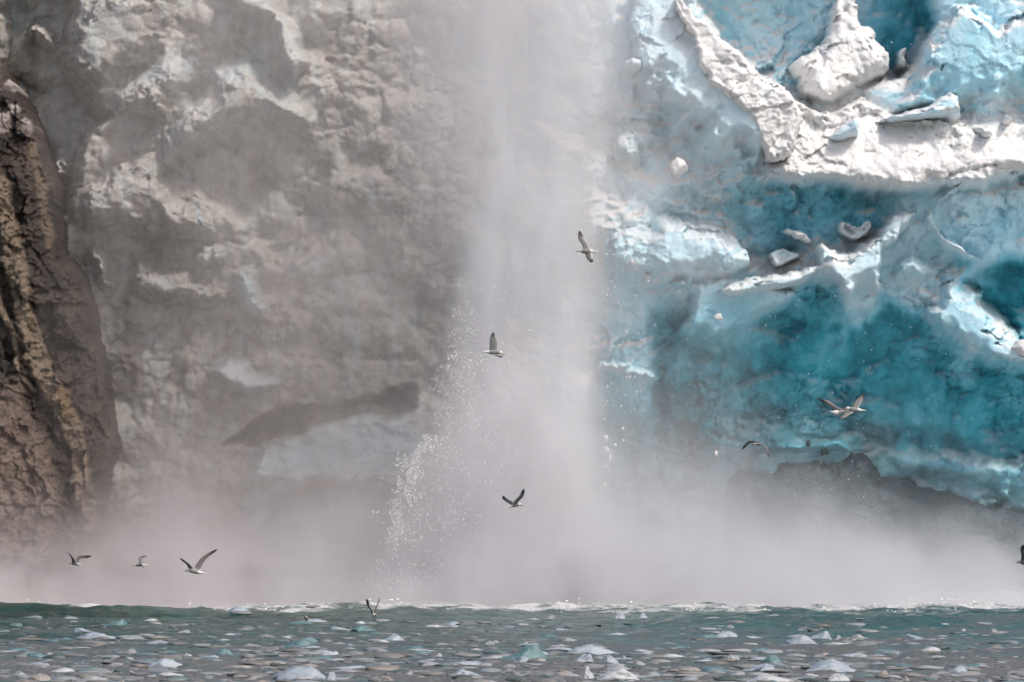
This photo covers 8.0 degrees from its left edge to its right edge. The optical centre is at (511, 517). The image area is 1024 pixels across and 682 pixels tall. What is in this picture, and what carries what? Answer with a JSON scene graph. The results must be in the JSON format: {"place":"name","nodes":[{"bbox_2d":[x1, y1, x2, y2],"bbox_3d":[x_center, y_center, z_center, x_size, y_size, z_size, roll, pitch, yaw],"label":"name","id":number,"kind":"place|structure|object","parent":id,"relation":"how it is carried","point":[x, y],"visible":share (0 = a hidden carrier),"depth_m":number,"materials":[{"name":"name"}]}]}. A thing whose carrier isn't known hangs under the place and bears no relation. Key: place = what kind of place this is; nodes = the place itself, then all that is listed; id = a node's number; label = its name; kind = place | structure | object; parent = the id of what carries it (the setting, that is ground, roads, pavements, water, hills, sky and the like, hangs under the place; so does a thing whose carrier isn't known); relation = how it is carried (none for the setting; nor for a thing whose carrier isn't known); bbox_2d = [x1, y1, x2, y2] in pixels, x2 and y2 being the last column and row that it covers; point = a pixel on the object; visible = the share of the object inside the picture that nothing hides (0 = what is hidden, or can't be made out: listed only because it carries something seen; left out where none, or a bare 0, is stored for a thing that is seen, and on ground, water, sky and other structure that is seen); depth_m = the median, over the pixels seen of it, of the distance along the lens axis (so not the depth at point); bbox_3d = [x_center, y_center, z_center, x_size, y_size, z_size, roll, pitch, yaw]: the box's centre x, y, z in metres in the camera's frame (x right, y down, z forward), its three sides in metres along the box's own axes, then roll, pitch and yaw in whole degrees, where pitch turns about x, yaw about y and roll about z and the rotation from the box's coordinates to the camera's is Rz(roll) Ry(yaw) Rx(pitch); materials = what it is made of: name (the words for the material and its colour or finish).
{"place":"outdoors","nodes":[
{"label":"outdoors","id":0,"kind":"place"},
{"bbox_2d":[0,67,121,604],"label":"rock cliff","id":1,"kind":"structure","parent":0,"point":[60,443],"depth_m":292.28,"materials":[{"name":"stone"}]},
{"bbox_2d":[18,78,28,97],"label":"snow patch","id":2,"kind":"object","parent":1,"relation":"on","point":[23,87],"visible":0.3,"depth_m":302.44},
{"bbox_2d":[69,553,91,565],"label":"gull","id":3,"kind":"object","parent":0,"point":[76,562],"visible":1,"depth_m":215.03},
{"bbox_2d":[132,556,148,567],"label":"gull","id":4,"kind":"object","parent":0,"point":[140,561],"visible":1,"depth_m":225.04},
{"bbox_2d":[179,549,216,573],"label":"gull","id":5,"kind":"object","parent":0,"point":[200,562],"visible":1,"depth_m":200.03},
{"bbox_2d":[0,0,505,600],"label":"ice cliff","id":6,"kind":"structure","parent":0,"point":[360,238],"depth_m":299.40,"materials":[{"name":"ice"}]},
{"bbox_2d":[24,18,61,54],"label":"ice lump","id":7,"kind":"object","parent":6,"relation":"on","point":[43,35],"visible":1,"depth_m":301.85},
{"bbox_2d":[54,154,72,185],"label":"ice lump","id":8,"kind":"object","parent":6,"relation":"on","point":[63,164],"visible":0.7,"depth_m":301.26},
{"bbox_2d":[84,238,122,293],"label":"ice lump","id":9,"kind":"object","parent":6,"relation":"on","point":[103,266],"visible":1,"depth_m":298.92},
{"bbox_2d":[70,0,181,112],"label":"ice column","id":10,"kind":"structure","parent":6,"relation":"attached to","point":[112,44],"depth_m":298.28,"materials":[{"name":"ice"}]},
{"bbox_2d":[77,154,215,248],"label":"ice mound","id":11,"kind":"object","parent":6,"relation":"attached to","point":[112,197],"visible":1,"depth_m":297.72,"materials":[{"name":"ice"}]},
{"bbox_2d":[122,61,183,127],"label":"ice slab","id":12,"kind":"structure","parent":6,"relation":"on","point":[152,98],"depth_m":298.66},
{"bbox_2d":[125,251,230,313],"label":"ice lump","id":13,"kind":"object","parent":6,"relation":"on","point":[152,281],"visible":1,"depth_m":298.67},
{"bbox_2d":[194,206,216,233],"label":"ice block","id":14,"kind":"structure","parent":6,"relation":"on","point":[200,218],"depth_m":298.17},
{"bbox_2d":[192,243,226,269],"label":"ice block","id":15,"kind":"structure","parent":6,"relation":"on","point":[208,256],"depth_m":298.95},
{"bbox_2d":[171,67,303,158],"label":"ice slab","id":16,"kind":"structure","parent":6,"relation":"on","point":[193,127],"depth_m":297.91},
{"bbox_2d":[231,262,272,321],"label":"ice block","id":17,"kind":"structure","parent":6,"relation":"on","point":[251,300],"depth_m":298.76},
{"bbox_2d":[366,598,379,618],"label":"gull","id":18,"kind":"object","parent":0,"point":[370,608],"visible":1,"depth_m":245.92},
{"bbox_2d":[483,332,503,357],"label":"gull","id":19,"kind":"object","parent":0,"point":[492,350],"visible":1,"depth_m":205.05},
{"bbox_2d":[0,594,1023,681],"bbox_3d":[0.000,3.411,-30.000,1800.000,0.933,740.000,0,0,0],"label":"water","id":20,"kind":"structure","parent":0,"point":[589,616],"depth_m":224.48,"materials":[{"name":"liquid"}]},
{"bbox_2d":[26,653,46,657],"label":"ice floe","id":21,"kind":"object","parent":20,"relation":"on","point":[40,655],"visible":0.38,"depth_m":182.07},
{"bbox_2d":[29,673,50,681],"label":"ice floe","id":22,"kind":"object","parent":20,"relation":"on","point":[40,677],"visible":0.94,"depth_m":155.30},
{"bbox_2d":[53,668,74,671],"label":"ice scrap","id":23,"kind":"object","parent":20,"relation":"on","point":[65,670],"visible":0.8,"depth_m":164.90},
{"bbox_2d":[72,628,92,631],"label":"ice floe","id":24,"kind":"object","parent":20,"relation":"on","point":[79,630],"visible":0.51,"depth_m":223.91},
{"bbox_2d":[71,676,108,681],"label":"ice floe","id":25,"kind":"object","parent":20,"relation":"on","point":[85,679],"visible":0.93,"depth_m":154.99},
{"bbox_2d":[74,632,118,638],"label":"ice floe","id":26,"kind":"object","parent":20,"relation":"on","point":[91,635],"visible":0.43,"depth_m":211.93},
{"bbox_2d":[101,619,127,625],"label":"ice floe","id":27,"kind":"object","parent":20,"relation":"on","point":[121,622],"visible":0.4,"depth_m":235.26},
{"bbox_2d":[148,658,182,666],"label":"ice floe","id":28,"kind":"object","parent":20,"relation":"on","point":[164,662],"visible":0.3,"depth_m":171.17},
{"bbox_2d":[158,672,183,675],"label":"ice scrap","id":29,"kind":"object","parent":20,"relation":"on","point":[166,674],"visible":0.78,"depth_m":159.77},
{"bbox_2d":[214,648,233,654],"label":"ice floe","id":30,"kind":"object","parent":20,"relation":"on","point":[222,651],"visible":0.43,"depth_m":184.42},
{"bbox_2d":[222,665,252,668],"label":"ice scrap","id":31,"kind":"object","parent":20,"relation":"on","point":[246,666],"visible":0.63,"depth_m":169.53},
{"bbox_2d":[226,606,249,611],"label":"ice floe","id":32,"kind":"object","parent":20,"relation":"on","point":[236,608],"visible":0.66,"depth_m":255.41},
{"bbox_2d":[230,611,250,613],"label":"ice scrap","id":33,"kind":"object","parent":20,"relation":"on","point":[239,612],"visible":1,"depth_m":253.08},
{"bbox_2d":[261,661,286,664],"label":"ice scrap","id":34,"kind":"object","parent":20,"relation":"on","point":[269,662],"visible":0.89,"depth_m":173.21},
{"bbox_2d":[287,658,307,662],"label":"ice scrap","id":35,"kind":"object","parent":20,"relation":"on","point":[298,660],"visible":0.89,"depth_m":175.54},
{"bbox_2d":[272,666,325,679],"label":"ice floe","id":36,"kind":"object","parent":20,"relation":"on","point":[310,672],"visible":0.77,"depth_m":157.90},
{"bbox_2d":[288,621,312,623],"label":"ice scrap","id":37,"kind":"object","parent":20,"relation":"on","point":[301,622],"visible":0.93,"depth_m":235.84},
{"bbox_2d":[283,637,319,646],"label":"ice floe","id":38,"kind":"object","parent":20,"relation":"on","point":[306,641],"visible":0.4,"depth_m":199.24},
{"bbox_2d":[302,619,326,621],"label":"ice floe","id":39,"kind":"object","parent":20,"relation":"on","point":[314,620],"visible":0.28,"depth_m":244.49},
{"bbox_2d":[314,650,335,654],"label":"ice floe","id":40,"kind":"object","parent":20,"relation":"on","point":[325,652],"visible":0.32,"depth_m":187.46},
{"bbox_2d":[324,672,336,679],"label":"ice floe","id":41,"kind":"object","parent":20,"relation":"on","point":[331,676],"visible":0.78,"depth_m":157.34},
{"bbox_2d":[323,658,346,661],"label":"ice scrap","id":42,"kind":"object","parent":20,"relation":"on","point":[337,659],"visible":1,"depth_m":176.02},
{"bbox_2d":[330,665,363,669],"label":"ice scrap","id":43,"kind":"object","parent":20,"relation":"on","point":[346,667],"visible":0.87,"depth_m":167.56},
{"bbox_2d":[351,625,373,630],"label":"ice floe","id":44,"kind":"object","parent":20,"relation":"on","point":[360,628],"visible":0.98,"depth_m":223.05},
{"bbox_2d":[379,676,393,681],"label":"ice floe","id":45,"kind":"object","parent":20,"relation":"on","point":[385,678],"visible":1,"depth_m":156.15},
{"bbox_2d":[382,633,405,640],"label":"ice floe","id":46,"kind":"object","parent":20,"relation":"on","point":[395,637],"visible":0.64,"depth_m":206.57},
{"bbox_2d":[402,645,424,649],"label":"ice floe","id":47,"kind":"object","parent":20,"relation":"on","point":[416,647],"visible":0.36,"depth_m":191.92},
{"bbox_2d":[455,669,478,674],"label":"ice floe","id":48,"kind":"object","parent":20,"relation":"on","point":[462,672],"visible":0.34,"depth_m":162.20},
{"bbox_2d":[458,661,481,664],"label":"ice scrap","id":49,"kind":"object","parent":20,"relation":"on","point":[468,662],"visible":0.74,"depth_m":173.48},
{"bbox_2d":[0,605,1023,681],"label":"brash ice","id":50,"kind":"structure","parent":20,"relation":"on","point":[494,652],"depth_m":174.09,"materials":[{"name":"ice"}]},
{"bbox_2d":[0,596,1023,612],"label":"surf","id":51,"kind":"structure","parent":20,"relation":"on","point":[905,607],"depth_m":278.44,"materials":[{"name":"white"}]},
{"bbox_2d":[499,644,548,659],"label":"ice floe","id":52,"kind":"object","parent":20,"relation":"on","point":[534,651],"visible":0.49,"depth_m":179.47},
{"bbox_2d":[542,647,571,650],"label":"ice scrap","id":53,"kind":"object","parent":20,"relation":"on","point":[562,648],"visible":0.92,"depth_m":189.63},
{"bbox_2d":[557,637,575,641],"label":"ice scrap","id":54,"kind":"object","parent":20,"relation":"on","point":[566,639],"visible":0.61,"depth_m":207.77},
{"bbox_2d":[574,654,592,661],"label":"ice floe","id":55,"kind":"object","parent":20,"relation":"on","point":[584,657],"visible":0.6,"depth_m":175.46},
{"bbox_2d":[582,666,594,678],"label":"ice floe","id":56,"kind":"object","parent":20,"relation":"on","point":[587,674],"visible":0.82,"depth_m":158.78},
{"bbox_2d":[566,644,618,654],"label":"ice floe","id":57,"kind":"object","parent":20,"relation":"on","point":[593,649],"visible":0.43,"depth_m":188.37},
{"bbox_2d":[599,655,618,663],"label":"ice floe","id":58,"kind":"object","parent":20,"relation":"on","point":[608,658],"visible":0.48,"depth_m":175.52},
{"bbox_2d":[601,666,630,670],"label":"ice scrap","id":59,"kind":"object","parent":20,"relation":"on","point":[613,668],"visible":0.5,"depth_m":166.13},
{"bbox_2d":[595,667,638,680],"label":"ice floe","id":60,"kind":"object","parent":20,"relation":"on","point":[618,673],"visible":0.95,"depth_m":156.52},
{"bbox_2d":[614,613,625,618],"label":"ice floe","id":61,"kind":"object","parent":20,"relation":"on","point":[620,616],"visible":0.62,"depth_m":254.31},
{"bbox_2d":[632,660,646,665],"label":"ice floe","id":62,"kind":"object","parent":20,"relation":"on","point":[638,662],"visible":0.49,"depth_m":174.09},
{"bbox_2d":[650,659,673,662],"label":"ice scrap","id":63,"kind":"object","parent":20,"relation":"on","point":[659,660],"visible":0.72,"depth_m":176.65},
{"bbox_2d":[667,667,701,671],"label":"ice scrap","id":64,"kind":"object","parent":20,"relation":"on","point":[692,669],"visible":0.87,"depth_m":165.37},
{"bbox_2d":[690,648,720,651],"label":"ice scrap","id":65,"kind":"object","parent":20,"relation":"on","point":[707,650],"visible":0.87,"depth_m":189.92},
{"bbox_2d":[696,635,718,637],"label":"ice scrap","id":66,"kind":"object","parent":20,"relation":"on","point":[709,636],"visible":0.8,"depth_m":211.80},
{"bbox_2d":[701,667,728,672],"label":"ice scrap","id":67,"kind":"object","parent":20,"relation":"on","point":[707,669],"visible":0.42,"depth_m":165.69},
{"bbox_2d":[716,631,737,637],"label":"ice floe","id":68,"kind":"object","parent":20,"relation":"on","point":[725,634],"visible":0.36,"depth_m":213.59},
{"bbox_2d":[722,654,739,659],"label":"ice floe","id":69,"kind":"object","parent":20,"relation":"on","point":[731,656],"visible":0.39,"depth_m":179.73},
{"bbox_2d":[746,657,764,660],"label":"ice scrap","id":70,"kind":"object","parent":20,"relation":"on","point":[757,659],"visible":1,"depth_m":176.36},
{"bbox_2d":[757,663,774,671],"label":"ice floe","id":71,"kind":"object","parent":20,"relation":"on","point":[766,666],"visible":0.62,"depth_m":164.80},
{"bbox_2d":[746,673,793,681],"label":"ice floe","id":72,"kind":"object","parent":20,"relation":"on","point":[767,676],"visible":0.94,"depth_m":154.94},
{"bbox_2d":[760,655,782,662],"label":"ice floe","id":73,"kind":"object","parent":20,"relation":"on","point":[772,658],"visible":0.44,"depth_m":175.16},
{"bbox_2d":[783,636,816,644],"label":"ice floe","id":74,"kind":"object","parent":20,"relation":"on","point":[801,640],"visible":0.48,"depth_m":201.59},
{"bbox_2d":[810,631,831,639],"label":"ice floe","id":75,"kind":"object","parent":20,"relation":"on","point":[825,635],"visible":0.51,"depth_m":210.57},
{"bbox_2d":[805,658,855,672],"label":"ice floe","id":76,"kind":"object","parent":20,"relation":"on","point":[833,664],"visible":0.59,"depth_m":165.25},
{"bbox_2d":[828,673,849,680],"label":"ice floe","id":77,"kind":"object","parent":20,"relation":"on","point":[837,677],"visible":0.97,"depth_m":156.40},
{"bbox_2d":[843,653,868,656],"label":"ice scrap","id":78,"kind":"object","parent":20,"relation":"on","point":[851,654],"visible":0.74,"depth_m":183.59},
{"bbox_2d":[856,629,879,631],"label":"ice scrap","id":79,"kind":"object","parent":20,"relation":"on","point":[866,630],"visible":1,"depth_m":221.84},
{"bbox_2d":[723,451,1023,596],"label":"rock outcrop","id":80,"kind":"object","parent":20,"relation":"on","point":[787,534],"visible":0.91,"depth_m":301.66,"materials":[{"name":"stone"}]},
{"bbox_2d":[692,406,851,455],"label":"ice arch","id":81,"kind":"structure","parent":80,"relation":"on","point":[703,429],"depth_m":302.25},
{"bbox_2d":[902,634,923,638],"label":"ice floe","id":82,"kind":"object","parent":20,"relation":"on","point":[909,636],"visible":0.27,"depth_m":209.97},
{"bbox_2d":[920,646,940,651],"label":"ice scrap","id":83,"kind":"object","parent":20,"relation":"on","point":[933,649],"visible":0.72,"depth_m":190.82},
{"bbox_2d":[947,665,967,672],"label":"ice floe","id":84,"kind":"object","parent":20,"relation":"on","point":[958,669],"visible":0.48,"depth_m":165.39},
{"bbox_2d":[502,489,524,507],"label":"gull","id":85,"kind":"object","parent":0,"point":[515,503],"visible":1,"depth_m":204.96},
{"bbox_2d":[117,0,1015,591],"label":"spray","id":86,"kind":"object","parent":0,"point":[419,456],"visible":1,"depth_m":287.25,"materials":[{"name":"white"}]},
{"bbox_2d":[576,231,597,261],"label":"gull","id":87,"kind":"object","parent":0,"point":[587,250],"visible":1,"depth_m":214.98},
{"bbox_2d":[742,441,769,456],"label":"gull","id":88,"kind":"object","parent":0,"point":[755,443],"visible":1,"depth_m":214.99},
{"bbox_2d":[505,0,1023,602],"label":"ice cliff","id":89,"kind":"structure","parent":0,"point":[569,96],"depth_m":300.63,"materials":[{"name":"ice"}]},
{"bbox_2d":[595,357,663,386],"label":"ice ledge","id":90,"kind":"object","parent":89,"relation":"attached to","point":[603,370],"visible":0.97,"depth_m":299.49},
{"bbox_2d":[618,57,640,76],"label":"ice boulder","id":91,"kind":"object","parent":89,"relation":"on","point":[629,67],"visible":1,"depth_m":297.78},
{"bbox_2d":[608,118,667,175],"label":"ice crumble","id":92,"kind":"object","parent":89,"relation":"attached to","point":[635,143],"visible":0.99,"depth_m":299.03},
{"bbox_2d":[599,213,750,299],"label":"ice slab","id":93,"kind":"structure","parent":89,"relation":"on","point":[710,252],"depth_m":298.03,"materials":[{"name":"ice"}]},
{"bbox_2d":[667,157,687,177],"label":"ice chunk","id":94,"kind":"object","parent":89,"relation":"attached to","point":[677,167],"visible":1,"depth_m":293.76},
{"bbox_2d":[627,0,802,192],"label":"ice buttress","id":95,"kind":"structure","parent":89,"relation":"attached to","point":[728,108],"depth_m":297.30,"materials":[{"name":"ice"}]},
{"bbox_2d":[693,174,740,212],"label":"ice crumble","id":96,"kind":"object","parent":89,"relation":"attached to","point":[717,198],"visible":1,"depth_m":299.70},
{"bbox_2d":[668,277,798,359],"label":"ice lobe","id":97,"kind":"object","parent":89,"relation":"attached to","point":[709,334],"visible":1,"depth_m":298.78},
{"bbox_2d":[767,248,800,268],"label":"ice shard","id":98,"kind":"object","parent":89,"relation":"attached to","point":[779,258],"visible":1,"depth_m":298.98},
{"bbox_2d":[780,228,810,245],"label":"ice shard","id":99,"kind":"object","parent":89,"relation":"attached to","point":[799,236],"visible":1,"depth_m":298.75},
{"bbox_2d":[718,209,917,306],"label":"ice ridge","id":100,"kind":"structure","parent":89,"relation":"attached to","point":[844,273],"depth_m":297.94,"materials":[{"name":"ice"}]},
{"bbox_2d":[787,0,888,107],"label":"snow pinnacle","id":101,"kind":"object","parent":89,"relation":"on","point":[833,68],"visible":1,"depth_m":299.44,"materials":[{"name":"snow"}]},
{"bbox_2d":[830,117,858,140],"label":"ice block","id":102,"kind":"object","parent":89,"relation":"on","point":[847,130],"depth_m":297.03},
{"bbox_2d":[836,221,871,241],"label":"ice shard","id":103,"kind":"object","parent":89,"relation":"attached to","point":[847,231],"visible":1,"depth_m":298.74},
{"bbox_2d":[761,96,1023,201],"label":"snow slope","id":104,"kind":"structure","parent":89,"relation":"on","point":[892,158],"depth_m":297.47,"materials":[{"name":"snow"}]},
{"bbox_2d":[973,125,992,137],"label":"ice boulder","id":105,"kind":"object","parent":104,"relation":"on","point":[986,131],"visible":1,"depth_m":297.31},
{"bbox_2d":[892,48,912,73],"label":"snow mound","id":106,"kind":"object","parent":89,"relation":"on","point":[899,63],"visible":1,"depth_m":301.86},
{"bbox_2d":[892,253,940,293],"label":"ice ridge","id":107,"kind":"structure","parent":89,"relation":"on","point":[910,271],"depth_m":299.54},
{"bbox_2d":[874,92,961,123],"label":"ice slab","id":108,"kind":"structure","parent":89,"relation":"on","point":[945,107],"depth_m":297.31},
{"bbox_2d":[923,209,984,266],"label":"ice ridge","id":109,"kind":"structure","parent":89,"relation":"attached to","point":[954,248],"depth_m":298.91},
{"bbox_2d":[938,176,969,199],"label":"ice ridge","id":110,"kind":"structure","parent":89,"relation":"on","point":[949,192],"depth_m":298.11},
{"bbox_2d":[889,3,1023,126],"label":"ice block","id":111,"kind":"structure","parent":89,"relation":"on","point":[971,60],"depth_m":298.23,"materials":[{"name":"ice"}]},
{"bbox_2d":[922,268,1023,375],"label":"ice pinnacle","id":112,"kind":"object","parent":89,"relation":"attached to","point":[975,340],"visible":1,"depth_m":299.37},
{"bbox_2d":[1001,114,1011,125],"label":"ice block","id":113,"kind":"object","parent":89,"relation":"on","point":[1006,119],"depth_m":298.69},
{"bbox_2d":[1011,339,1023,355],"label":"snow lump","id":114,"kind":"object","parent":89,"relation":"on","point":[1018,346],"visible":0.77,"depth_m":298.22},
{"bbox_2d":[818,398,847,414],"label":"gull","id":115,"kind":"object","parent":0,"point":[838,411],"visible":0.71,"depth_m":206.05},
{"bbox_2d":[838,393,865,419],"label":"gull","id":116,"kind":"object","parent":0,"point":[855,406],"visible":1,"depth_m":199.97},
{"bbox_2d":[1017,545,1023,564],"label":"gull","id":117,"kind":"object","parent":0,"point":[1021,561],"visible":1,"depth_m":204.90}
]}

